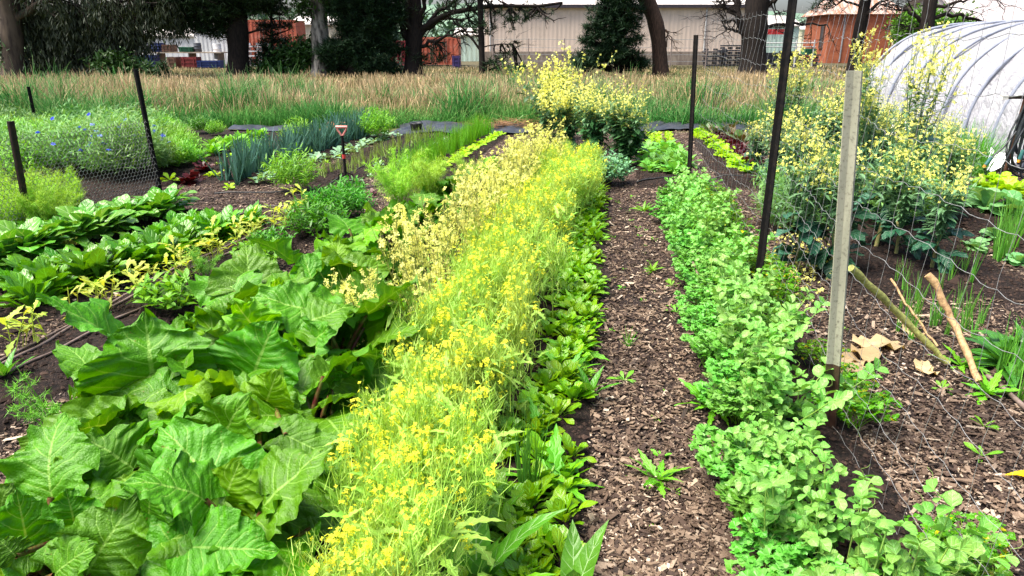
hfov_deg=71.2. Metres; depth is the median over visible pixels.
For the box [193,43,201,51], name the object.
grey drum
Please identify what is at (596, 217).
lobed weed
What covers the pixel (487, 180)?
cream mustard plant
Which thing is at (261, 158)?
leek plant
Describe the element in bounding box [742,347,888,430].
pea plant
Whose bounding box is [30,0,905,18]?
sky
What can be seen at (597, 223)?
young spinach
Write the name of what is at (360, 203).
green herb
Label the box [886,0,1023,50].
grey roofed house
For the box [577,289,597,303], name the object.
young spinach
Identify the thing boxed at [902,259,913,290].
thin onion
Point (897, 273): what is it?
thin onion
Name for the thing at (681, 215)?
pea plant
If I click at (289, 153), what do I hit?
leek plant
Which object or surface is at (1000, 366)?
onion plant
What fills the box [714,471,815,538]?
coriander plant
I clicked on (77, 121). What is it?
cornflower bush
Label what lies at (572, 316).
young spinach
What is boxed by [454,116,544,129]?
straw pile
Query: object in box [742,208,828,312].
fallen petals
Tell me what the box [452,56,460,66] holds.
purple crate
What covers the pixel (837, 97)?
flowering kale
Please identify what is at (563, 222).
mustard plant
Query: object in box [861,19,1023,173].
polytunnel
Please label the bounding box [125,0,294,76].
pine tree
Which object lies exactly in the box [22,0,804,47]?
distant woods
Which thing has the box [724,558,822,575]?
coriander plant
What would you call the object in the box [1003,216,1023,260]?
onion plant
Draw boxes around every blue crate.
[145,55,160,67]
[197,60,225,67]
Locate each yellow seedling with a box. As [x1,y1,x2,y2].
[0,305,30,356]
[2,307,47,346]
[10,300,47,342]
[25,306,46,338]
[61,285,88,327]
[62,283,91,319]
[79,274,113,298]
[80,272,129,309]
[98,270,118,308]
[121,259,159,287]
[123,258,144,289]
[143,264,162,281]
[157,235,183,272]
[161,252,177,280]
[165,246,184,269]
[167,252,201,277]
[184,233,228,262]
[185,247,203,265]
[202,215,223,255]
[207,240,226,259]
[208,239,221,258]
[226,215,250,246]
[227,215,251,248]
[229,225,244,243]
[236,218,254,241]
[243,223,260,232]
[248,221,262,231]
[249,204,265,232]
[261,204,275,225]
[261,206,282,228]
[269,215,286,227]
[275,202,285,224]
[277,205,290,220]
[280,187,295,197]
[286,196,305,217]
[290,184,308,212]
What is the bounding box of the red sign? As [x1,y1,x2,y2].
[768,29,783,33]
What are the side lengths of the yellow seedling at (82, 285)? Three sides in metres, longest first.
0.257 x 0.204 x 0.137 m
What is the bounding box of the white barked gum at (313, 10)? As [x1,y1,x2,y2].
[280,0,344,76]
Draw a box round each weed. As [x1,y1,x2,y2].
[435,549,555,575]
[454,477,529,536]
[503,397,575,445]
[506,424,601,507]
[511,373,564,402]
[536,349,597,380]
[541,334,609,365]
[551,289,592,306]
[555,272,614,294]
[556,313,598,334]
[559,264,602,277]
[561,238,602,253]
[575,220,611,236]
[582,211,607,224]
[606,370,635,382]
[619,326,639,345]
[620,449,694,497]
[629,200,657,211]
[643,261,664,274]
[664,305,683,311]
[665,278,678,286]
[674,378,728,426]
[929,344,990,374]
[932,380,952,394]
[961,369,1019,404]
[964,442,1002,462]
[970,415,999,429]
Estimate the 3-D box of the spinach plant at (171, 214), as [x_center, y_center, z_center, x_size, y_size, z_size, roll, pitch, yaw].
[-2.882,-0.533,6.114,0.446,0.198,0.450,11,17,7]
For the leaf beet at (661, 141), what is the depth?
10.93 m
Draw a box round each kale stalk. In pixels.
[848,265,950,363]
[925,273,982,382]
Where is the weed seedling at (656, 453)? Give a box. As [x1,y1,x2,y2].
[651,449,671,457]
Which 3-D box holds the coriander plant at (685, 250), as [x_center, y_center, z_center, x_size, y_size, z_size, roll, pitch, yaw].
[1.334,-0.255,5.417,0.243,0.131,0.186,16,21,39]
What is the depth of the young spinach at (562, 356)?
3.68 m
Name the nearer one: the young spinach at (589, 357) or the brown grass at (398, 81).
the young spinach at (589, 357)
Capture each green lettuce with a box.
[704,135,718,144]
[707,140,724,147]
[713,147,727,155]
[715,144,735,152]
[718,151,736,157]
[726,153,738,162]
[726,156,750,167]
[738,162,759,172]
[970,177,1001,187]
[982,171,1011,184]
[988,176,1023,197]
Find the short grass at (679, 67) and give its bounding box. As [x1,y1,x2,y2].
[5,65,870,84]
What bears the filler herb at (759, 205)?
on the soil bed at (977, 285)
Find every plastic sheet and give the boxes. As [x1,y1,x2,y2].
[228,124,290,130]
[392,120,531,135]
[638,121,749,131]
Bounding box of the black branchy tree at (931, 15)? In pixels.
[858,0,1022,39]
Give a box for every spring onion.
[401,140,409,166]
[422,140,430,164]
[423,145,435,169]
[430,132,442,153]
[435,140,440,156]
[437,138,450,159]
[440,130,452,153]
[446,124,460,150]
[447,137,455,154]
[460,132,465,146]
[461,125,471,144]
[464,122,471,143]
[471,123,481,142]
[472,116,482,138]
[482,114,488,134]
[485,120,490,133]
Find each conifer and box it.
[309,0,412,76]
[563,0,654,76]
[568,55,599,76]
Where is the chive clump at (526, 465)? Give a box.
[513,410,551,482]
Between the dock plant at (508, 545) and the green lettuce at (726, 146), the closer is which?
the dock plant at (508, 545)
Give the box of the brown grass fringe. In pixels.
[0,62,878,120]
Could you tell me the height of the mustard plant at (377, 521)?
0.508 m
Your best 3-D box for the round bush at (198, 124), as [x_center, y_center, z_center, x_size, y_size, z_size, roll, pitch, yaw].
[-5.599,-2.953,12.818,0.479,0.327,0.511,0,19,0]
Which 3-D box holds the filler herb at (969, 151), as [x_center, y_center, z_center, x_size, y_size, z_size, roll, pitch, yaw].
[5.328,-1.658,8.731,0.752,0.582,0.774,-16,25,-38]
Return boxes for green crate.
[179,47,194,51]
[801,48,816,53]
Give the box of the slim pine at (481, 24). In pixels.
[442,0,533,76]
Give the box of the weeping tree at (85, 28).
[9,0,189,77]
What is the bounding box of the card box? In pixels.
[167,57,181,67]
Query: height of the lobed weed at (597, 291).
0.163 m
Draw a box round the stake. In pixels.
[27,87,36,118]
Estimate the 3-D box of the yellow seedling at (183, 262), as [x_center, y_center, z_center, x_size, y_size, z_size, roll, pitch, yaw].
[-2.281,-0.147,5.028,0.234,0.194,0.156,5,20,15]
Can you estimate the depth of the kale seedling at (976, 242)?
5.79 m
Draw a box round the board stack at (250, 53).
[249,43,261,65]
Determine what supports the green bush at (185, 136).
on the soil bed at (206, 135)
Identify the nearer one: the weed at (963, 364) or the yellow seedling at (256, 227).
the weed at (963, 364)
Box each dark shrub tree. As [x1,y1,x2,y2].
[78,46,175,78]
[248,27,403,76]
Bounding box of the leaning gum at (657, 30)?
[637,0,687,75]
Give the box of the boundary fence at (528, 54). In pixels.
[492,39,707,66]
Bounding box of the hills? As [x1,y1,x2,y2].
[399,3,803,36]
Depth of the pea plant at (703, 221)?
5.55 m
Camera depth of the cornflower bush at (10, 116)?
11.91 m
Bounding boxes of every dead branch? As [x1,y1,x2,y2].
[890,278,938,345]
[985,374,1023,409]
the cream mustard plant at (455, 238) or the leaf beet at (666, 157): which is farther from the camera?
the leaf beet at (666, 157)
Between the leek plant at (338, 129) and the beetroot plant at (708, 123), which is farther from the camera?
the beetroot plant at (708, 123)
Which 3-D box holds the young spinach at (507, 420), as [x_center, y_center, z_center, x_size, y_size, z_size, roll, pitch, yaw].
[0.010,0.615,2.968,0.238,0.100,0.217,8,28,24]
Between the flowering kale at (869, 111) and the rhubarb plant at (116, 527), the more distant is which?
the flowering kale at (869, 111)
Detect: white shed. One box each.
[142,29,194,59]
[187,22,227,63]
[454,28,478,60]
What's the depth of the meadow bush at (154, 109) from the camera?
12.01 m
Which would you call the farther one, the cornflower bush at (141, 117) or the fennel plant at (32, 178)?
the cornflower bush at (141, 117)
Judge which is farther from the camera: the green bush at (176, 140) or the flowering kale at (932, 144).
the green bush at (176, 140)
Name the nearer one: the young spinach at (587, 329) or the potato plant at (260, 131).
the young spinach at (587, 329)
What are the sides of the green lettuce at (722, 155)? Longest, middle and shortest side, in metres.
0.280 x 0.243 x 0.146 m
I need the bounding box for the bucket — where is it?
[409,119,422,130]
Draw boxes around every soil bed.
[0,209,267,342]
[0,213,347,434]
[1,129,309,224]
[198,132,391,185]
[288,132,445,184]
[315,176,611,575]
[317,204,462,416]
[375,134,505,186]
[634,138,686,187]
[661,195,924,575]
[693,138,761,188]
[747,173,1023,302]
[955,199,1023,253]
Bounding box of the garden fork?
[335,126,353,185]
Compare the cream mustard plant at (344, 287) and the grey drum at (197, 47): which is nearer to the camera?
the cream mustard plant at (344, 287)
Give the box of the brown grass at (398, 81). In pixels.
[0,64,871,113]
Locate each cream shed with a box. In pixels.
[295,16,336,42]
[797,26,804,53]
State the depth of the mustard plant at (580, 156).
7.50 m
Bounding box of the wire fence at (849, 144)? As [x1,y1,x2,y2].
[687,0,1023,574]
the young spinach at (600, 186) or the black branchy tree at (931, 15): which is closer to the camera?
the young spinach at (600, 186)
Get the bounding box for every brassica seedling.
[251,174,271,180]
[308,151,324,158]
[331,146,348,154]
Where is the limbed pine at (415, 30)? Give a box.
[378,0,565,76]
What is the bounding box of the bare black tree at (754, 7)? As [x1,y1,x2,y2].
[680,0,839,75]
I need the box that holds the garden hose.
[982,105,1023,179]
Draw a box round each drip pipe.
[0,218,288,361]
[0,275,209,377]
[1,223,296,363]
[214,182,396,193]
[261,205,301,206]
[330,134,435,182]
[636,174,752,182]
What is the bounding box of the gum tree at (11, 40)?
[0,0,62,78]
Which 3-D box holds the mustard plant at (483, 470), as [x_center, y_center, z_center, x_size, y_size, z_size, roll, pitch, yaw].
[-0.173,0.669,2.265,0.425,0.509,0.427,14,19,29]
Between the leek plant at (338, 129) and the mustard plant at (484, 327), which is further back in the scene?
the leek plant at (338, 129)
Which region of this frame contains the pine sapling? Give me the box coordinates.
[249,0,296,67]
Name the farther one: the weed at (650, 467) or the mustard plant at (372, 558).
the weed at (650, 467)
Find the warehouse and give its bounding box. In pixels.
[483,0,772,64]
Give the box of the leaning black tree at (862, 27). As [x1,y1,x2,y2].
[805,0,913,76]
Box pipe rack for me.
[766,40,815,66]
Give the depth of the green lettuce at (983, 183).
7.80 m
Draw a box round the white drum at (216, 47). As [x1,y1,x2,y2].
[213,44,221,58]
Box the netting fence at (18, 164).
[0,69,161,224]
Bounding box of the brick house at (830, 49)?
[801,0,900,62]
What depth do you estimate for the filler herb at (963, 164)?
7.75 m
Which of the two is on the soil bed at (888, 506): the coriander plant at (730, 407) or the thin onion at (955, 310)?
the coriander plant at (730, 407)
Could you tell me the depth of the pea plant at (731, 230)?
5.15 m
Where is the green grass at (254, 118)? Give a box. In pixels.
[0,82,891,128]
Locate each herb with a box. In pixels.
[251,226,296,240]
[279,195,343,235]
[292,185,338,211]
[306,199,351,230]
[313,183,357,214]
[327,173,369,198]
[334,187,377,214]
[749,154,787,188]
[749,166,790,207]
[749,179,823,223]
[754,173,828,228]
[823,142,870,181]
[828,137,890,176]
[854,178,930,222]
[862,161,932,215]
[874,148,941,175]
[909,173,973,215]
[930,141,985,183]
[932,127,979,160]
[953,129,980,171]
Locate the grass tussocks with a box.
[0,56,878,129]
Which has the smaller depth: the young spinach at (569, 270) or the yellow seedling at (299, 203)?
the young spinach at (569, 270)
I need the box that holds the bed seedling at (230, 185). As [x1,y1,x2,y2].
[222,183,234,189]
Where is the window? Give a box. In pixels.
[818,26,824,47]
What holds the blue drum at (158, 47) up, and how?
on the yard table
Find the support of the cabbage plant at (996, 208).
on the soil bed at (976, 228)
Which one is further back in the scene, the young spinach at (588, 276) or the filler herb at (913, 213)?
the filler herb at (913, 213)
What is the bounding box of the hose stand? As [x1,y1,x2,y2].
[999,95,1023,171]
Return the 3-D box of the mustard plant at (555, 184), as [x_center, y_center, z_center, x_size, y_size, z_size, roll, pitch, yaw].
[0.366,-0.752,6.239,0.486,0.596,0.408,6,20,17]
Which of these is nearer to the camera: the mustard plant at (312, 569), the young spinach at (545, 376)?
the mustard plant at (312, 569)
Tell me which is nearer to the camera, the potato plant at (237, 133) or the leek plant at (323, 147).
the leek plant at (323, 147)
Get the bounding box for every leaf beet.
[631,152,652,162]
[638,144,658,153]
[638,158,664,166]
[639,158,660,171]
[640,147,660,153]
[641,160,662,170]
[642,139,658,148]
[646,151,659,158]
[650,152,672,159]
[651,139,676,149]
[653,139,674,150]
[653,147,676,154]
[653,155,673,164]
[657,144,670,152]
[657,161,684,173]
[660,160,686,171]
[662,147,683,160]
[663,147,687,156]
[668,153,685,164]
[671,144,687,151]
[675,156,693,165]
[678,150,702,167]
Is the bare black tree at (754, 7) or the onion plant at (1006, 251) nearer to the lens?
the onion plant at (1006, 251)
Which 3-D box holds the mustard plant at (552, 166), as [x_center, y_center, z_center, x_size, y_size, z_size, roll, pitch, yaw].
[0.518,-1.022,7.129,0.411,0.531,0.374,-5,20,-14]
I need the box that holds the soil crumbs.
[0,142,1023,575]
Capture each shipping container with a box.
[248,20,305,62]
[392,41,404,64]
[422,37,460,64]
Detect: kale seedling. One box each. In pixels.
[961,237,992,253]
[979,227,1002,240]
[1002,252,1023,265]
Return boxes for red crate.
[161,44,177,51]
[180,57,200,67]
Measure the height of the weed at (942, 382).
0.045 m
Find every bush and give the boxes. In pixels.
[0,98,30,121]
[0,107,21,129]
[0,114,24,141]
[0,115,25,136]
[0,116,34,148]
[0,120,57,161]
[0,129,57,171]
[0,138,54,177]
[1,103,31,119]
[2,116,36,139]
[10,108,104,169]
[19,112,47,125]
[19,126,60,152]
[20,109,74,143]
[24,118,52,138]
[31,113,59,128]
[33,119,86,163]
[37,117,95,167]
[46,98,94,126]
[46,121,94,162]
[53,110,100,124]
[55,104,98,120]
[56,114,103,132]
[57,105,125,164]
[62,122,140,172]
[71,105,115,128]
[81,105,158,157]
[82,109,175,173]
[84,103,124,117]
[88,109,139,136]
[95,112,172,167]
[100,96,136,118]
[108,101,168,140]
[110,113,159,137]
[118,102,168,125]
[118,133,179,169]
[120,111,164,139]
[136,109,174,130]
[142,119,173,134]
[149,106,177,124]
[150,61,174,79]
[155,117,179,133]
[157,138,190,165]
[160,118,186,133]
[161,125,188,142]
[163,134,191,156]
[166,120,192,133]
[168,124,195,143]
[168,126,204,147]
[173,137,204,162]
[186,115,211,132]
[204,118,226,133]
[259,142,322,187]
[276,115,312,139]
[356,106,394,135]
[595,150,635,181]
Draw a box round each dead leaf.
[841,352,866,372]
[841,355,864,372]
[851,333,904,361]
[902,324,924,336]
[913,358,939,374]
[1005,470,1023,476]
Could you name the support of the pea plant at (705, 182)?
on the soil bed at (888, 506)
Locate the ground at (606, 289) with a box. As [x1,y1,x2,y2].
[0,49,1023,575]
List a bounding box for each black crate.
[766,53,780,65]
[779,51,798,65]
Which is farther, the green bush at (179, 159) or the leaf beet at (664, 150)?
the leaf beet at (664, 150)
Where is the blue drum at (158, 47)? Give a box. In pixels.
[151,43,163,51]
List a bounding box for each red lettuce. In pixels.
[725,138,739,143]
[728,149,741,155]
[729,144,744,150]
[740,154,754,162]
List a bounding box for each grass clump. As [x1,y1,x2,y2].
[955,118,1015,176]
[959,116,1005,166]
[967,129,1005,175]
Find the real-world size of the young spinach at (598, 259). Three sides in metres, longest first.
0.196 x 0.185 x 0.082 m
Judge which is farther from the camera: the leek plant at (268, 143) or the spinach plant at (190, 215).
the leek plant at (268, 143)
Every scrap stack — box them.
[702,48,727,65]
[717,45,740,65]
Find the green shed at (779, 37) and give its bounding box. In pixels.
[766,15,799,52]
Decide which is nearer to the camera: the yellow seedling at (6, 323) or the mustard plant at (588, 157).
the yellow seedling at (6, 323)
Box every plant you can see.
[0,166,16,216]
[0,168,82,220]
[0,185,36,223]
[0,217,75,259]
[0,220,78,255]
[0,226,54,270]
[0,252,28,265]
[0,254,60,290]
[0,261,21,290]
[0,264,93,296]
[0,268,78,308]
[0,348,36,376]
[0,363,60,432]
[0,385,173,568]
[0,412,125,575]
[2,252,62,270]
[3,177,51,202]
[4,174,57,202]
[5,292,220,458]
[6,165,70,214]
[7,176,85,219]
[11,222,63,255]
[16,214,60,224]
[22,182,59,219]
[26,210,93,245]
[28,209,105,248]
[31,256,93,297]
[32,245,71,264]
[34,168,63,194]
[42,165,86,206]
[45,468,231,575]
[49,238,115,287]
[50,199,127,236]
[55,206,131,239]
[55,244,141,281]
[57,242,93,252]
[59,248,131,287]
[72,243,136,267]
[79,236,126,246]
[86,209,138,233]
[92,205,147,235]
[94,201,158,224]
[95,194,153,224]
[95,196,137,205]
[95,200,122,209]
[96,347,311,471]
[97,240,156,271]
[101,229,155,246]
[106,238,161,268]
[115,268,198,309]
[119,416,361,575]
[129,219,178,234]
[130,194,176,216]
[130,197,175,221]
[131,189,190,217]
[132,222,177,233]
[132,227,193,270]
[135,186,196,218]
[144,231,186,253]
[153,183,199,210]
[153,210,187,226]
[159,217,200,229]
[160,172,179,181]
[160,227,209,259]
[171,219,216,249]
[175,169,205,186]
[177,208,200,219]
[178,207,221,216]
[179,292,369,476]
[180,224,218,247]
[183,149,209,162]
[184,245,223,275]
[186,243,313,335]
[189,211,240,245]
[191,218,242,240]
[192,160,214,172]
[198,150,223,180]
[198,204,255,237]
[199,142,222,156]
[200,135,221,147]
[204,170,224,175]
[206,250,391,386]
[213,142,253,179]
[215,134,233,145]
[216,139,232,150]
[221,145,231,180]
[222,134,240,145]
[222,140,245,181]
[225,149,242,185]
[227,144,247,178]
[227,200,269,230]
[227,233,277,260]
[228,133,251,159]
[230,138,256,168]
[232,130,248,138]
[232,138,243,180]
[235,215,257,232]
[236,143,254,175]
[238,228,258,248]
[240,129,260,137]
[242,136,261,154]
[245,341,392,489]
[246,138,263,173]
[246,234,357,290]
[247,141,263,170]
[250,275,429,399]
[251,132,265,172]
[252,129,269,136]
[253,134,278,165]
[256,126,276,158]
[257,136,278,171]
[259,133,279,165]
[259,137,274,161]
[261,131,296,165]
[272,137,300,164]
[273,127,292,158]
[277,131,297,163]
[278,129,296,149]
[281,127,303,157]
[282,528,420,575]
[284,128,307,157]
[287,128,299,157]
[289,125,305,150]
[292,121,318,146]
[293,124,308,145]
[297,509,421,575]
[300,123,323,154]
[303,428,447,550]
[306,122,326,150]
[306,508,416,575]
[306,535,447,575]
[307,120,324,151]
[308,126,329,151]
[309,122,320,149]
[310,130,320,153]
[313,232,395,302]
[315,211,403,284]
[320,123,330,150]
[321,118,338,148]
[321,119,338,147]
[321,264,377,349]
[324,126,334,148]
[324,378,448,495]
[325,448,415,552]
[326,115,351,144]
[328,113,351,141]
[328,116,347,146]
[330,117,340,146]
[340,400,479,527]
[340,469,446,575]
[344,114,354,139]
[344,117,354,137]
[346,117,366,138]
[346,199,427,266]
[348,373,451,435]
[349,263,420,346]
[350,114,361,139]
[350,422,459,569]
[350,443,504,575]
[351,113,362,138]
[354,114,357,139]
[361,146,433,202]
[370,216,448,318]
[375,331,443,397]
[377,330,457,406]
[379,197,456,319]
[382,372,486,514]
[384,361,493,433]
[385,208,453,308]
[385,279,474,368]
[389,349,487,431]
[395,235,455,310]
[395,394,465,486]
[397,424,519,570]
[400,371,527,521]
[401,145,453,202]
[402,264,484,343]
[405,309,472,369]
[408,192,458,244]
[409,195,465,289]
[410,325,500,451]
[420,169,481,206]
[420,301,508,362]
[425,198,473,287]
[425,279,478,344]
[431,161,485,237]
[431,247,515,304]
[433,323,534,426]
[435,476,565,575]
[436,186,492,227]
[439,182,486,259]
[441,165,494,234]
[442,232,506,288]
[442,281,503,341]
[445,238,520,290]
[446,259,511,329]
[448,320,520,414]
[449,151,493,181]
[449,158,508,238]
[452,329,533,429]
[456,218,514,259]
[458,197,500,249]
[458,214,512,257]
[465,167,507,196]
[465,275,549,392]
[467,201,509,232]
[470,146,519,195]
[470,158,526,206]
[474,222,544,292]
[476,151,526,196]
[479,214,548,253]
[480,165,525,213]
[480,183,539,239]
[481,255,543,333]
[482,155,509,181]
[485,202,555,253]
[485,208,523,248]
[485,257,541,361]
[490,135,531,169]
[493,201,545,238]
[494,234,564,327]
[495,240,550,321]
[498,184,529,207]
[498,188,547,216]
[499,134,533,179]
[500,148,525,182]
[500,203,530,228]
[501,151,528,192]
[504,137,543,181]
[504,143,533,185]
[506,179,545,234]
[508,154,540,189]
[508,184,546,203]
[514,121,552,179]
[515,129,547,181]
[517,222,540,253]
[519,178,548,195]
[520,175,552,197]
[521,218,579,300]
[522,209,553,260]
[526,191,571,254]
[528,155,559,176]
[529,169,555,181]
[529,169,578,205]
[529,172,567,191]
[532,123,549,158]
[535,149,558,169]
[535,192,566,248]
[535,518,609,575]
[536,176,583,235]
[537,191,575,246]
[538,138,573,155]
[538,145,568,173]
[539,132,558,153]
[539,149,562,170]
[539,166,563,181]
[540,203,577,249]
[541,183,555,201]
[545,119,565,146]
[545,158,563,178]
[548,161,577,175]
[549,165,589,211]
[550,152,583,173]
[550,159,582,207]
[551,136,568,158]
[560,160,600,203]
[561,159,610,215]
[562,151,607,201]
[565,147,582,163]
[567,163,596,216]
[568,151,607,187]
[569,139,598,161]
[571,365,619,393]
[574,144,603,175]
[575,148,606,172]
[577,142,603,158]
[648,205,675,219]
[655,195,672,205]
[656,187,676,198]
[657,184,675,197]
[658,214,683,230]
[660,207,680,218]
[662,190,694,226]
[663,226,690,248]
[664,174,707,211]
[665,217,688,228]
[665,222,718,263]
[666,202,710,237]
[668,229,707,250]
[669,205,691,219]
[671,252,701,271]
[672,167,689,186]
[672,244,698,256]
[673,182,715,201]
[674,281,714,305]
[675,205,702,221]
[675,261,705,279]
[676,297,710,320]
[677,173,703,196]
[677,174,689,187]
[677,235,694,249]
[677,249,704,269]
[677,299,721,335]
[679,173,709,191]
[679,199,699,232]
[679,202,728,236]
[680,164,706,181]
[680,176,692,200]
[680,266,716,297]
[680,331,728,371]
[681,173,715,190]
[684,173,709,188]
[685,323,726,341]
[688,422,802,488]
[689,325,725,360]
[690,206,733,250]
[690,245,736,277]
[690,272,716,300]
[691,191,719,212]
[692,195,706,209]
[692,225,741,253]
[692,359,756,404]
[693,197,724,224]
[693,230,728,248]
[695,177,722,188]
[695,267,753,308]
[696,193,720,216]
[696,268,717,283]
[697,122,718,131]
[697,188,741,207]
[700,202,732,230]
[700,246,743,269]
[701,121,728,132]
[701,186,731,195]
[702,357,770,422]
[705,184,729,194]
[705,194,740,210]
[705,210,724,236]
[705,215,743,235]
[705,236,753,277]
[705,348,766,388]
[705,380,772,428]
[706,192,736,208]
[706,303,749,329]
[707,246,733,284]
[707,335,757,372]
[710,201,742,216]
[710,232,777,267]
[710,256,749,306]
[711,281,777,337]
[711,449,781,507]
[713,265,749,310]
[714,120,742,136]
[714,229,743,256]
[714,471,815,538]
[715,310,796,362]
[715,424,797,474]
[716,253,781,313]
[720,211,751,232]
[723,124,747,137]
[724,302,770,346]
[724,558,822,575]
[725,222,759,246]
[728,129,749,144]
[728,322,794,366]
[728,512,818,567]
[730,335,768,375]
[731,245,754,265]
[733,264,776,303]
[734,324,778,385]
[735,296,829,360]
[735,313,799,389]
[735,354,814,428]
[735,441,842,538]
[736,265,750,280]
[736,265,816,342]
[736,297,778,329]
[737,268,763,277]
[738,543,853,575]
[742,250,779,270]
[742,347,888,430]
[742,392,782,433]
[743,424,804,464]
[744,249,775,269]
[745,457,883,569]
[748,567,771,575]
[749,254,796,276]
[755,276,811,307]
[756,298,786,324]
[758,402,834,501]
[762,261,800,292]
[763,414,827,444]
[766,277,795,295]
[771,449,847,506]
[784,451,875,548]
[785,501,848,555]
[793,338,850,368]
[800,552,853,575]
[808,372,902,436]
[819,358,879,403]
[842,380,884,413]
[846,514,925,575]
[854,467,1022,575]
[886,534,985,575]
[887,527,989,575]
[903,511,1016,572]
[917,534,1012,575]
[948,328,1023,391]
[963,187,1018,215]
[964,311,1023,348]
[985,189,1023,215]
[989,200,1013,250]
[992,206,1018,258]
[995,318,1018,370]
[996,214,1018,261]
[996,311,1023,373]
[998,189,1016,226]
[1003,212,1014,255]
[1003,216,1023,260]
[1006,211,1023,244]
[1008,350,1023,387]
[1009,194,1023,235]
[1011,330,1023,362]
[1012,210,1023,247]
[1012,341,1020,362]
[1013,321,1023,368]
[1015,204,1023,235]
[1017,364,1023,400]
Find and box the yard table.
[136,52,227,66]
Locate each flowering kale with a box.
[741,109,785,181]
[747,129,840,273]
[756,103,810,184]
[763,50,813,156]
[770,106,834,214]
[771,48,821,134]
[774,114,839,217]
[797,135,891,280]
[809,89,861,163]
[817,81,844,155]
[831,98,905,206]
[834,25,899,203]
[840,90,884,157]
[853,110,952,246]
[858,143,944,259]
[872,91,899,144]
[878,100,923,161]
[883,21,971,226]
[883,108,959,213]
[895,147,985,273]
[919,106,967,178]
[922,122,986,212]
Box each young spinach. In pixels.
[455,564,468,575]
[486,415,536,452]
[487,480,523,497]
[488,472,522,500]
[488,502,545,551]
[491,417,523,440]
[495,546,524,575]
[495,549,559,575]
[496,427,534,458]
[498,473,565,511]
[498,520,543,550]
[504,553,559,575]
[508,392,541,418]
[509,538,552,575]
[511,485,550,512]
[512,403,554,424]
[513,497,536,521]
[516,459,557,489]
[517,386,546,404]
[519,431,569,466]
[520,414,565,436]
[523,368,566,393]
[523,412,545,434]
[523,521,566,564]
[527,394,563,412]
[530,451,567,467]
[531,317,564,341]
[531,380,556,395]
[533,368,560,390]
[533,525,585,571]
[534,344,583,369]
[536,309,562,319]
[536,484,597,525]
[537,393,580,423]
[538,359,582,385]
[538,403,561,425]
[539,347,569,367]
[540,318,571,333]
[543,292,567,306]
[543,339,583,358]
[543,475,584,506]
[546,311,582,327]
[546,464,570,476]
[547,271,582,288]
[549,335,577,348]
[550,307,582,321]
[550,322,588,339]
[551,379,587,408]
[553,280,580,296]
[553,461,591,484]
[554,381,597,407]
[555,261,575,271]
[556,363,580,379]
[558,268,578,278]
[559,297,591,319]
[559,299,580,311]
[560,349,586,366]
[561,432,596,462]
[562,364,580,380]
[564,283,596,301]
[564,290,583,295]
[565,234,577,245]
[565,338,585,352]
[566,328,596,349]
[567,234,586,239]
[568,234,591,244]
[568,262,583,274]
[569,244,593,254]
[570,219,582,226]
[570,253,589,263]
[571,331,599,352]
[572,263,592,275]
[572,343,593,360]
[573,240,587,250]
[573,280,591,297]
[574,225,585,234]
[574,324,598,336]
[575,303,600,322]
[576,220,591,226]
[576,248,596,263]
[576,265,609,287]
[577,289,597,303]
[578,214,592,220]
[578,226,596,236]
[578,254,596,266]
[578,363,596,376]
[579,320,606,334]
[580,208,605,218]
[582,269,610,280]
[582,299,607,313]
[584,230,610,244]
[584,236,595,245]
[584,245,606,257]
[584,272,609,293]
[584,274,606,289]
[584,304,605,321]
[587,252,604,262]
[588,283,600,297]
[590,220,608,230]
[592,212,609,224]
[593,199,608,210]
[595,194,608,202]
[596,191,611,200]
[599,185,609,190]
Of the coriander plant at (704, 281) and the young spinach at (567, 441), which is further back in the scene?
the coriander plant at (704, 281)
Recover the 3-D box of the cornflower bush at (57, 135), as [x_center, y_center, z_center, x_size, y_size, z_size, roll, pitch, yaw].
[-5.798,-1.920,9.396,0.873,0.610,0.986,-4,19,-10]
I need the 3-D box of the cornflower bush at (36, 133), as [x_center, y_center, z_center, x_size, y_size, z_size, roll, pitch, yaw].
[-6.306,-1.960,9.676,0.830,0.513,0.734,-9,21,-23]
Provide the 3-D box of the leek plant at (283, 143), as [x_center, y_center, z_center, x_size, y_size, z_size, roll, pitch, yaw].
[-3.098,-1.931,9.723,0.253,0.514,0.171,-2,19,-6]
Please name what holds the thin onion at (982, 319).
on the ground at (606, 289)
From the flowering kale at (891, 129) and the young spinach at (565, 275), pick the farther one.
the flowering kale at (891, 129)
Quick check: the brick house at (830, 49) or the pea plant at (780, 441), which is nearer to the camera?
the pea plant at (780, 441)
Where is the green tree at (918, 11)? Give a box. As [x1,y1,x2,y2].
[882,0,978,51]
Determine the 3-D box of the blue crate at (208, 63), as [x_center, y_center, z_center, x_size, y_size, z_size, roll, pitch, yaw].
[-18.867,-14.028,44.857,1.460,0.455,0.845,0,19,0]
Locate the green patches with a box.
[0,71,840,100]
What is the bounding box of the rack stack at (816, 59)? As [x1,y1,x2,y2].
[792,54,820,65]
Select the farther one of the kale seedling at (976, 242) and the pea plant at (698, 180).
the pea plant at (698, 180)
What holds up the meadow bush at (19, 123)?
on the ground at (606, 289)
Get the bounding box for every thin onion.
[894,260,907,281]
[896,306,905,331]
[899,287,912,310]
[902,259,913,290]
[902,284,921,332]
[905,292,921,335]
[908,282,917,306]
[908,309,922,339]
[913,274,922,299]
[914,281,929,313]
[929,284,947,325]
[929,289,952,326]
[932,303,942,327]
[938,260,949,287]
[944,307,956,334]
[948,256,961,279]
[952,289,970,320]
[957,282,967,302]
[960,243,972,271]
[960,300,974,332]
[964,296,978,330]
[965,283,985,316]
[970,249,988,282]
[970,307,981,337]
[978,293,994,325]
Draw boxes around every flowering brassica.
[501,40,616,140]
[523,66,607,148]
[563,75,628,149]
[590,80,658,165]
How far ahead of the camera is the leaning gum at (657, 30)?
34.31 m

